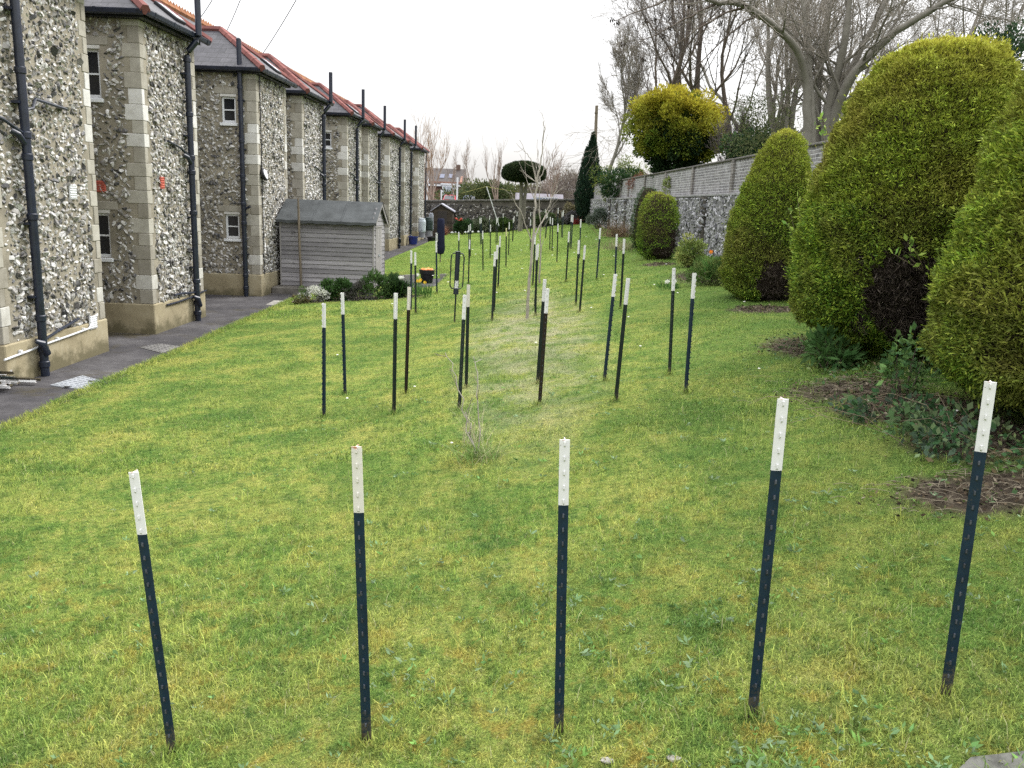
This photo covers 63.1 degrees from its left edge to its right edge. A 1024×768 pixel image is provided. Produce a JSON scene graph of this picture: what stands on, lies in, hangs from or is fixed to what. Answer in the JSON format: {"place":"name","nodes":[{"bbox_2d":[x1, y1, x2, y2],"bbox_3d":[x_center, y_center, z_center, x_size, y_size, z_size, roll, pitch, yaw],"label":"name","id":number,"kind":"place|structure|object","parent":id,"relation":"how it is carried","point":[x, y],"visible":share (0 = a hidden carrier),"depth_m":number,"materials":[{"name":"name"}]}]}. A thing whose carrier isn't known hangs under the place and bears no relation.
{"place":"outdoors","nodes":[
{"label":"outdoors","id":0,"kind":"place"},
{"bbox_2d":[0,236,432,429],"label":"path","id":1,"kind":"structure","parent":0,"point":[125,351],"depth_m":13.23,"materials":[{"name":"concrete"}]},
{"bbox_2d":[0,0,108,385],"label":"flint house","id":2,"kind":"structure","parent":1,"relation":"on","point":[52,312],"depth_m":11.24,"materials":[{"name":"stone"}]},
{"bbox_2d":[50,375,101,388],"bbox_3d":[-5.609,-0.010,10.921,0.570,0.051,0.700,4,12,9],"label":"manhole cover","id":3,"kind":"object","parent":1,"relation":"on","point":[75,382],"visible":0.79,"depth_m":10.85,"materials":[{"name":"metal"}]},
{"bbox_2d":[84,0,212,333],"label":"flint house","id":4,"kind":"structure","parent":1,"relation":"on","point":[140,54],"depth_m":14.49,"materials":[{"name":"stone"}]},
{"bbox_2d":[86,35,107,102],"bbox_3d":[-7.051,-5.227,13.845,0.760,1.050,0.160,2,12,1],"label":"window","id":5,"kind":"structure","parent":4,"relation":"in","point":[92,41],"depth_m":13.86,"materials":[{"name":"white glass"}]},
{"bbox_2d":[97,201,117,261],"bbox_3d":[-7.151,-2.639,14.405,0.760,1.030,0.160,2,12,1],"label":"window","id":6,"kind":"structure","parent":4,"relation":"in","point":[104,224],"depth_m":14.42,"materials":[{"name":"white glass"}]},
{"bbox_2d":[188,25,298,296],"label":"flint house","id":7,"kind":"structure","parent":1,"relation":"on","point":[240,101],"depth_m":20.01,"materials":[{"name":"stone"}]},
{"bbox_2d":[214,87,237,125],"bbox_3d":[-6.649,-6.508,19.575,0.660,0.860,0.160,2,12,1],"label":"window","id":8,"kind":"structure","parent":7,"relation":"in","point":[228,103],"depth_m":19.59,"materials":[{"name":"white glass"}]},
{"bbox_2d":[218,205,241,241],"bbox_3d":[-6.750,-3.876,20.145,0.660,0.850,0.160,2,12,1],"label":"window","id":9,"kind":"structure","parent":7,"relation":"in","point":[232,214],"depth_m":20.16,"materials":[{"name":"white glass"}]},
{"bbox_2d":[259,53,334,199],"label":"flint house","id":10,"kind":"structure","parent":1,"relation":"on","point":[306,111],"depth_m":23.95,"materials":[{"name":"stone"}]},
{"bbox_2d":[309,82,369,201],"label":"flint house","id":11,"kind":"structure","parent":1,"relation":"on","point":[343,154],"depth_m":29.32,"materials":[{"name":"stone"}]},
{"bbox_2d":[344,100,385,201],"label":"flint house","id":12,"kind":"structure","parent":1,"relation":"on","point":[370,157],"depth_m":33.37,"materials":[{"name":"stone"}]},
{"bbox_2d":[355,104,406,250],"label":"flint house","id":13,"kind":"structure","parent":1,"relation":"on","point":[392,139],"depth_m":38.48,"materials":[{"name":"stone"}]},
{"bbox_2d":[388,124,416,245],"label":"flint house","id":14,"kind":"structure","parent":1,"relation":"on","point":[406,166],"depth_m":42.87,"materials":[{"name":"stone"}]},
{"bbox_2d":[395,127,429,240],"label":"flint house","id":15,"kind":"structure","parent":1,"relation":"on","point":[419,151],"depth_m":47.61,"materials":[{"name":"stone"}]},
{"bbox_2d":[431,203,455,236],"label":"shed","id":16,"kind":"structure","parent":1,"relation":"on","point":[445,212],"depth_m":53.66,"materials":[{"name":"brown wood"}]},
{"bbox_2d":[424,199,575,232],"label":"end wall","id":17,"kind":"structure","parent":1,"relation":"on","point":[474,208],"depth_m":54.93,"materials":[{"name":"grey stone"}]},
{"bbox_2d":[160,0,353,103],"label":"roof","id":18,"kind":"structure","parent":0,"point":[185,14],"depth_m":25.82,"materials":[{"name":"red tile"}]},
{"bbox_2d":[424,165,466,199],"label":"house","id":19,"kind":"structure","parent":0,"point":[444,181],"depth_m":109.99,"materials":[{"name":"red brick"}]},
{"bbox_2d":[431,419,518,468],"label":"long grass","id":20,"kind":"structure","parent":0,"point":[484,452],"depth_m":6.58,"materials":[{"name":"green plant"}]},
{"bbox_2d":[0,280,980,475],"bbox_3d":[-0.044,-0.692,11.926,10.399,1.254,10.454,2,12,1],"label":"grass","id":21,"kind":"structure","parent":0,"point":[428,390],"depth_m":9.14,"materials":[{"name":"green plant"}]},
{"bbox_2d":[0,222,1023,767],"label":"lawn","id":22,"kind":"structure","parent":0,"point":[442,628],"depth_m":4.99,"materials":[{"name":"green plant"}]},
{"bbox_2d":[0,294,298,432],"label":"edge grass","id":23,"kind":"structure","parent":22,"relation":"on","point":[67,397],"depth_m":11.24,"materials":[{"name":"green plant"}]},
{"bbox_2d":[128,469,176,752],"bbox_3d":[-1.360,0.944,3.190,0.038,1.276,0.042,-2,12,2],"label":"metal post","id":24,"kind":"object","parent":22,"relation":"on","point":[139,515],"visible":1,"depth_m":3.15,"materials":[{"name":"black metal"}]},
{"bbox_2d":[297,284,330,302],"bbox_3d":[-4.468,-2.024,18.761,0.786,0.469,0.475,-1,13,-13],"label":"white flower mound","id":25,"kind":"object","parent":22,"relation":"on","point":[323,295],"visible":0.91,"depth_m":18.72,"materials":[{"name":"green plant"}]},
{"bbox_2d":[322,303,325,416],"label":"metal post","id":26,"kind":"object","parent":22,"relation":"on","point":[323,357],"visible":0.96,"depth_m":8.48,"materials":[{"name":"black metal"}]},
{"bbox_2d":[272,282,388,293],"bbox_3d":[-4.782,-2.522,22.365,2.570,0.315,2.570,2,12,1],"label":"shed base","id":27,"kind":"object","parent":22,"relation":"on","point":[286,289],"visible":0.2,"depth_m":21.11,"materials":[{"name":"concrete"}]},
{"bbox_2d":[276,199,388,287],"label":"garden shed","id":28,"kind":"structure","parent":27,"relation":"on","point":[342,239],"depth_m":21.42,"materials":[{"name":"wood"}]},
{"bbox_2d":[340,292,346,393],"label":"metal post","id":29,"kind":"object","parent":22,"relation":"on","point":[343,341],"visible":0.98,"depth_m":9.47,"materials":[{"name":"black metal"}]},
{"bbox_2d":[330,277,358,300],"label":"bed plant","id":30,"kind":"object","parent":22,"relation":"on","point":[341,283],"visible":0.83,"depth_m":18.88,"materials":[{"name":"green plant"}]},
{"bbox_2d":[344,278,372,300],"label":"bed plant","id":31,"kind":"object","parent":22,"relation":"on","point":[357,284],"visible":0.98,"depth_m":18.81,"materials":[{"name":"green plant"}]},
{"bbox_2d":[351,444,371,742],"bbox_3d":[-0.556,0.857,3.104,0.037,1.302,0.043,1,12,1],"label":"metal post","id":32,"kind":"object","parent":22,"relation":"on","point":[359,533],"visible":0.99,"depth_m":3.07,"materials":[{"name":"black metal"}]},
{"bbox_2d":[357,267,394,298],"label":"bed plant","id":33,"kind":"object","parent":22,"relation":"on","point":[377,278],"visible":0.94,"depth_m":18.95,"materials":[{"name":"green plant"}]},
{"bbox_2d":[392,293,397,413],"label":"metal post","id":34,"kind":"object","parent":22,"relation":"on","point":[394,351],"visible":0.97,"depth_m":8.25,"materials":[{"name":"black metal"}]},
{"bbox_2d":[385,271,412,298],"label":"bed plant","id":35,"kind":"object","parent":22,"relation":"on","point":[397,282],"visible":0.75,"depth_m":19.04,"materials":[{"name":"green plant"}]},
{"bbox_2d":[404,287,410,393],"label":"metal post","id":36,"kind":"object","parent":22,"relation":"on","point":[407,337],"visible":0.97,"depth_m":9.13,"materials":[{"name":"black metal"}]},
{"bbox_2d":[436,218,444,261],"bbox_3d":[-2.537,-5.084,29.626,0.330,1.582,0.330,2,12,1],"label":"garden parasol","id":37,"kind":"object","parent":22,"relation":"on","point":[440,236],"visible":0.91,"depth_m":29.48,"materials":[{"name":"blue fabric"}]},
{"bbox_2d":[454,295,456,321],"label":"metal post","id":38,"kind":"object","parent":22,"relation":"on","point":[455,308],"visible":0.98,"depth_m":14.59,"materials":[{"name":"black metal"}]},
{"bbox_2d":[436,353,481,454],"bbox_3d":[-0.433,0.161,6.582,0.396,0.806,0.212,2,12,1],"label":"whip","id":39,"kind":"object","parent":22,"relation":"on","point":[471,439],"visible":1,"depth_m":6.54,"materials":[{"name":"brown plant"}]},
{"bbox_2d":[458,295,466,408],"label":"metal post","id":40,"kind":"object","parent":22,"relation":"on","point":[462,347],"visible":0.96,"depth_m":8.11,"materials":[{"name":"black metal"}]},
{"bbox_2d":[465,285,469,387],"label":"metal post","id":41,"kind":"object","parent":22,"relation":"on","point":[467,333],"visible":0.99,"depth_m":9.07,"materials":[{"name":"black metal"}]},
{"bbox_2d":[472,216,494,232],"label":"grey shrub","id":42,"kind":"object","parent":22,"relation":"on","point":[476,226],"visible":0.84,"depth_m":54.02,"materials":[{"name":"green plant"}]},
{"bbox_2d":[254,222,713,318],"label":"grass","id":43,"kind":"structure","parent":22,"relation":"on","point":[507,273],"depth_m":21.34,"materials":[{"name":"green plant"}]},
{"bbox_2d":[0,351,1023,767],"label":"weeds","id":44,"kind":"object","parent":22,"relation":"on","point":[974,745],"visible":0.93,"depth_m":3.61,"materials":[{"name":"green plant"}]},
{"bbox_2d":[501,160,545,230],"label":"mushroom tree","id":45,"kind":"object","parent":22,"relation":"on","point":[511,171],"visible":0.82,"depth_m":50.73,"materials":[{"name":"green plant"}]},
{"bbox_2d":[502,110,569,318],"bbox_3d":[0.275,-2.779,13.668,1.245,3.480,0.788,-2,13,-20],"label":"sapling","id":46,"kind":"object","parent":22,"relation":"on","point":[536,180],"visible":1,"depth_m":13.57,"materials":[{"name":"brown plant"}]},
{"bbox_2d":[536,279,546,380],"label":"metal post","id":47,"kind":"object","parent":22,"relation":"on","point":[541,330],"visible":0.96,"depth_m":8.93,"materials":[{"name":"black metal"}]},
{"bbox_2d":[538,288,549,402],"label":"metal post","id":48,"kind":"object","parent":22,"relation":"on","point":[543,344],"visible":0.97,"depth_m":7.97,"materials":[{"name":"black metal"}]},
{"bbox_2d":[554,437,569,732],"bbox_3d":[0.178,0.803,3.017,0.036,1.253,0.041,1,12,1],"label":"metal post","id":49,"kind":"object","parent":22,"relation":"on","point":[563,493],"visible":0.96,"depth_m":2.98,"materials":[{"name":"black metal"}]},
{"bbox_2d":[573,131,600,222],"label":"cypress","id":50,"kind":"object","parent":22,"relation":"on","point":[583,198],"visible":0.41,"depth_m":51.72,"materials":[{"name":"green plant"}]},
{"bbox_2d":[585,207,607,228],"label":"lavender bush","id":51,"kind":"object","parent":22,"relation":"on","point":[596,216],"visible":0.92,"depth_m":43.20,"materials":[{"name":"green plant"}]},
{"bbox_2d":[603,274,616,380],"bbox_3d":[1.019,-0.529,8.716,0.042,1.240,0.036,5,12,0],"label":"metal post","id":52,"kind":"object","parent":22,"relation":"on","point":[610,325],"visible":0.96,"depth_m":8.70,"materials":[{"name":"black metal"}]},
{"bbox_2d":[590,214,632,237],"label":"brown grass","id":53,"kind":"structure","parent":22,"relation":"on","point":[614,231],"depth_m":34.00,"materials":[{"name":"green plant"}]},
{"bbox_2d":[614,278,629,398],"bbox_3d":[1.023,-0.349,7.795,0.037,1.278,0.042,4,12,1],"label":"metal post","id":54,"kind":"object","parent":22,"relation":"on","point":[624,314],"visible":0.95,"depth_m":7.78,"materials":[{"name":"black metal"}]},
{"bbox_2d":[629,186,655,250],"bbox_3d":[4.075,-4.903,25.035,1.231,2.116,1.152,2,12,1],"label":"clipped conifer","id":55,"kind":"object","parent":22,"relation":"on","point":[643,193],"visible":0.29,"depth_m":24.87,"materials":[{"name":"green plant"}]},
{"bbox_2d":[634,190,681,259],"bbox_3d":[3.865,-4.132,22.036,1.339,1.942,1.234,2,12,1],"label":"clipped conifer","id":56,"kind":"object","parent":22,"relation":"on","point":[659,225],"visible":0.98,"depth_m":21.72,"materials":[{"name":"green plant"}]},
{"bbox_2d":[586,192,739,257],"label":"flint retaining wall","id":57,"kind":"structure","parent":22,"relation":"on","point":[704,216],"depth_m":24.02,"materials":[{"name":"grey stone"}]},
{"bbox_2d":[593,141,827,198],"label":"brick wall","id":58,"kind":"structure","parent":57,"relation":"on","point":[723,176],"depth_m":24.30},
{"bbox_2d":[668,268,675,374],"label":"metal post","id":59,"kind":"object","parent":22,"relation":"on","point":[671,318],"visible":0.96,"depth_m":8.60,"materials":[{"name":"black metal"}]},
{"bbox_2d":[684,273,696,388],"bbox_3d":[1.662,-0.415,7.790,0.041,1.237,0.035,2,12,1],"label":"metal post","id":60,"kind":"object","parent":22,"relation":"on","point":[690,330],"visible":0.98,"depth_m":7.77,"materials":[{"name":"black metal"}]},
{"bbox_2d":[674,232,707,266],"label":"variegated shrub","id":61,"kind":"object","parent":22,"relation":"on","point":[686,258],"visible":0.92,"depth_m":19.25,"materials":[{"name":"green plant"}]},
{"bbox_2d":[682,254,723,285],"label":"border plant","id":62,"kind":"object","parent":22,"relation":"on","point":[712,280],"visible":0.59,"depth_m":15.47,"materials":[{"name":"green plant"}]},
{"bbox_2d":[715,127,813,301],"bbox_3d":[4.104,-2.612,13.145,1.670,2.833,1.562,2,12,1],"label":"clipped conifer","id":63,"kind":"object","parent":22,"relation":"on","point":[756,258],"visible":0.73,"depth_m":12.75,"materials":[{"name":"green plant"}]},
{"bbox_2d":[748,397,788,717],"bbox_3d":[0.899,0.698,2.965,0.039,1.329,0.044,2,12,1],"label":"metal post","id":64,"kind":"object","parent":22,"relation":"on","point":[769,534],"visible":0.98,"depth_m":2.93,"materials":[{"name":"black metal"}]},
{"bbox_2d":[636,261,1023,520],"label":"leaf litter","id":65,"kind":"object","parent":22,"relation":"on","point":[966,490],"visible":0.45,"depth_m":6.22,"materials":[{"name":"brown plant"}]},
{"bbox_2d":[800,323,867,369],"bbox_3d":[3.183,-0.320,8.153,0.706,0.576,0.594,2,12,1],"label":"laurel shrub","id":66,"kind":"object","parent":22,"relation":"on","point":[847,357],"visible":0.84,"depth_m":8.12,"materials":[{"name":"green plant"}]},
{"bbox_2d":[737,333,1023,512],"bbox_3d":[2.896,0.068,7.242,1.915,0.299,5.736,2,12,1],"label":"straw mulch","id":67,"kind":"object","parent":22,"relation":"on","point":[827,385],"visible":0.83,"depth_m":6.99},
{"bbox_2d":[828,385,935,424],"bbox_3d":[2.826,0.162,6.361,0.741,0.312,0.579,9,14,28],"label":"bramble","id":68,"kind":"object","parent":22,"relation":"on","point":[860,404],"visible":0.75,"depth_m":6.33,"materials":[{"name":"green plant"}]},
{"bbox_2d":[755,332,1023,493],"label":"ground ivy","id":69,"kind":"object","parent":22,"relation":"on","point":[1019,466],"visible":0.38,"depth_m":6.50,"materials":[{"name":"green plant"}]},
{"bbox_2d":[782,25,1022,359],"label":"clipped conifer","id":70,"kind":"object","parent":22,"relation":"on","point":[901,146],"visible":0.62,"depth_m":7.77,"materials":[{"name":"green plant"}]},
{"bbox_2d":[889,233,925,270],"bbox_3d":[3.536,-1.179,7.455,0.359,0.343,0.260,6,13,15],"label":"leafy sprig","id":71,"kind":"object","parent":70,"relation":"attached to","point":[911,241],"visible":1,"depth_m":7.43,"materials":[{"name":"plant"}]},
{"bbox_2d":[873,321,933,395],"bbox_3d":[3.292,-0.191,6.957,0.526,0.674,0.460,2,12,1],"label":"climbing plant","id":72,"kind":"object","parent":22,"relation":"on","point":[909,383],"visible":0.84,"depth_m":6.93,"materials":[{"name":"green plant"}]},
{"bbox_2d":[881,396,979,450],"bbox_3d":[2.900,0.254,5.791,0.654,0.371,0.705,8,14,26],"label":"bramble","id":73,"kind":"object","parent":22,"relation":"on","point":[907,427],"visible":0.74,"depth_m":5.70,"materials":[{"name":"green plant"}]},
{"bbox_2d":[910,402,1023,466],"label":"bramble","id":74,"kind":"object","parent":22,"relation":"on","point":[934,429],"visible":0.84,"depth_m":5.35,"materials":[{"name":"green plant"}]},
{"bbox_2d":[911,68,1023,414],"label":"clipped conifer","id":75,"kind":"object","parent":22,"relation":"on","point":[974,332],"visible":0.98,"depth_m":5.67,"materials":[{"name":"green plant"}]},
{"bbox_2d":[940,380,996,694],"bbox_3d":[1.620,0.628,2.981,0.039,1.304,0.044,7,14,26],"label":"metal post","id":76,"kind":"object","parent":22,"relation":"on","point":[977,472],"visible":0.96,"depth_m":2.95,"materials":[{"name":"black metal"}]},
{"bbox_2d":[960,751,1023,767],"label":"concrete kerb","id":77,"kind":"structure","parent":22,"relation":"on","point":[993,761],"depth_m":2.69,"materials":[{"name":"grey concrete"}]},
{"bbox_2d":[169,0,1023,190],"label":"sky","id":78,"kind":"structure","parent":0,"point":[487,69],"materials":[{"name":"white"}]},
{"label":"bank","id":79,"kind":"structure","parent":0,"visible":0},
{"bbox_2d":[588,153,649,201],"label":"yellowish shrub","id":80,"kind":"object","parent":79,"relation":"on","point":[626,163],"visible":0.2,"depth_m":44.13,"materials":[{"name":"green plant"}]},
{"bbox_2d":[597,165,641,200],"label":"evergreen bush","id":81,"kind":"object","parent":79,"relation":"on","point":[622,174],"visible":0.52,"depth_m":40.61,"materials":[{"name":"green plant"}]},
{"bbox_2d":[595,1,652,174],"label":"bare tree","id":82,"kind":"object","parent":79,"relation":"on","point":[621,60],"visible":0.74,"depth_m":45.32,"materials":[{"name":"grey plant"}]},
{"bbox_2d":[601,0,739,160],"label":"bare tree","id":83,"kind":"object","parent":79,"relation":"on","point":[679,59],"visible":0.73,"depth_m":36.41,"materials":[{"name":"brown plant"}]},
{"bbox_2d":[619,82,730,178],"bbox_3d":[6.232,-9.311,32.161,4.270,4.520,4.004,8,13,25],"label":"golden tree","id":84,"kind":"object","parent":79,"relation":"on","point":[671,124],"visible":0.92,"depth_m":31.07,"materials":[{"name":"yellow plant"}]},
{"bbox_2d":[558,0,834,182],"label":"bare tree","id":85,"kind":"object","parent":79,"relation":"on","point":[695,56],"visible":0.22,"depth_m":48.53,"materials":[{"name":"grey plant"}]},
{"bbox_2d":[618,0,794,103],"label":"bare tree","id":86,"kind":"object","parent":79,"relation":"on","point":[697,77],"visible":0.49,"depth_m":38.17,"materials":[{"name":"brown plant"}]},
{"bbox_2d":[653,2,772,120],"bbox_3d":[9.732,-16.031,38.862,6.049,15.088,6.981,2,12,1],"label":"bare tree","id":87,"kind":"object","parent":79,"relation":"on","point":[722,67],"visible":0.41,"depth_m":38.65,"materials":[{"name":"brown plant"}]},
{"bbox_2d":[706,97,768,160],"bbox_3d":[8.038,-8.140,28.783,1.824,3.765,2.510,-9,16,-41],"label":"bare shrub","id":88,"kind":"object","parent":79,"relation":"on","point":[728,129],"visible":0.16,"depth_m":28.84,"materials":[{"name":"plant"}]},
{"bbox_2d":[718,119,801,158],"bbox_3d":[8.489,-7.456,27.748,3.317,2.872,3.050,2,12,1],"label":"evergreen bush","id":89,"kind":"object","parent":79,"relation":"on","point":[722,146],"visible":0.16,"depth_m":27.56,"materials":[{"name":"green plant"}]},
{"bbox_2d":[720,83,802,159],"bbox_3d":[7.641,-7.324,25.363,2.742,3.500,2.312,2,12,1],"label":"ivy clad thicket","id":90,"kind":"object","parent":79,"relation":"on","point":[739,119],"visible":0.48,"depth_m":25.13,"materials":[{"name":"green plant"}]},
{"bbox_2d":[740,0,876,138],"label":"bare tree","id":91,"kind":"object","parent":79,"relation":"on","point":[790,84],"visible":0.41,"depth_m":25.73,"materials":[{"name":"grey plant"}]},
{"bbox_2d":[610,0,1023,143],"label":"bare tree","id":92,"kind":"object","parent":79,"relation":"on","point":[841,76],"visible":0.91,"depth_m":21.41,"materials":[{"name":"grey plant"}]},
{"bbox_2d":[701,0,1016,128],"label":"bare tree","id":93,"kind":"object","parent":79,"relation":"on","point":[753,80],"visible":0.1,"depth_m":43.41,"materials":[{"name":"grey plant"}]},
{"bbox_2d":[780,0,977,117],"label":"bare tree","id":94,"kind":"object","parent":79,"relation":"on","point":[914,26],"visible":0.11,"depth_m":31.81,"materials":[{"name":"grey plant"}]},
{"bbox_2d":[852,0,1021,89],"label":"bare tree","id":95,"kind":"object","parent":79,"relation":"on","point":[975,18],"visible":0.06,"depth_m":38.10,"materials":[{"name":"grey plant"}]},
{"bbox_2d":[872,0,1023,61],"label":"bare tree","id":96,"kind":"object","parent":79,"relation":"on","point":[936,29],"visible":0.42,"depth_m":20.22,"materials":[{"name":"grey plant"}]},
{"bbox_2d":[937,0,1023,69],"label":"bare tree","id":97,"kind":"object","parent":79,"relation":"on","point":[991,9],"visible":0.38,"depth_m":27.40,"materials":[{"name":"grey plant"}]},
{"bbox_2d":[948,0,1023,59],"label":"bare tree","id":98,"kind":"object","parent":79,"relation":"on","point":[997,8],"visible":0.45,"depth_m":20.87,"materials":[{"name":"grey plant"}]},
{"bbox_2d":[968,16,1023,68],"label":"evergreen bush","id":99,"kind":"object","parent":79,"relation":"on","point":[1011,36],"visible":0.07,"depth_m":18.02,"materials":[{"name":"green plant"}]},
{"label":"car park","id":100,"kind":"structure","parent":0,"visible":0},
{"bbox_2d":[411,107,449,199],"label":"bare tree","id":101,"kind":"object","parent":100,"relation":"on","point":[430,177],"visible":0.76,"depth_m":71.71,"materials":[{"name":"brown plant"}]},
{"bbox_2d":[455,178,531,199],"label":"hedge bush","id":102,"kind":"object","parent":100,"relation":"on","point":[481,193],"visible":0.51,"depth_m":88.58,"materials":[{"name":"green plant"}]},
{"bbox_2d":[482,137,507,198],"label":"bare tree","id":103,"kind":"object","parent":100,"relation":"on","point":[498,179],"visible":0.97,"depth_m":75.29,"materials":[{"name":"brown plant"}]},
{"bbox_2d":[542,141,568,196],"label":"bare tree","id":104,"kind":"object","parent":100,"relation":"on","point":[557,168],"visible":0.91,"depth_m":61.76,"materials":[{"name":"brown plant"}]},
{"bbox_2d":[527,168,588,198],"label":"hedge bush","id":105,"kind":"object","parent":100,"relation":"on","point":[570,187],"visible":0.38,"depth_m":77.03,"materials":[{"name":"green plant"}]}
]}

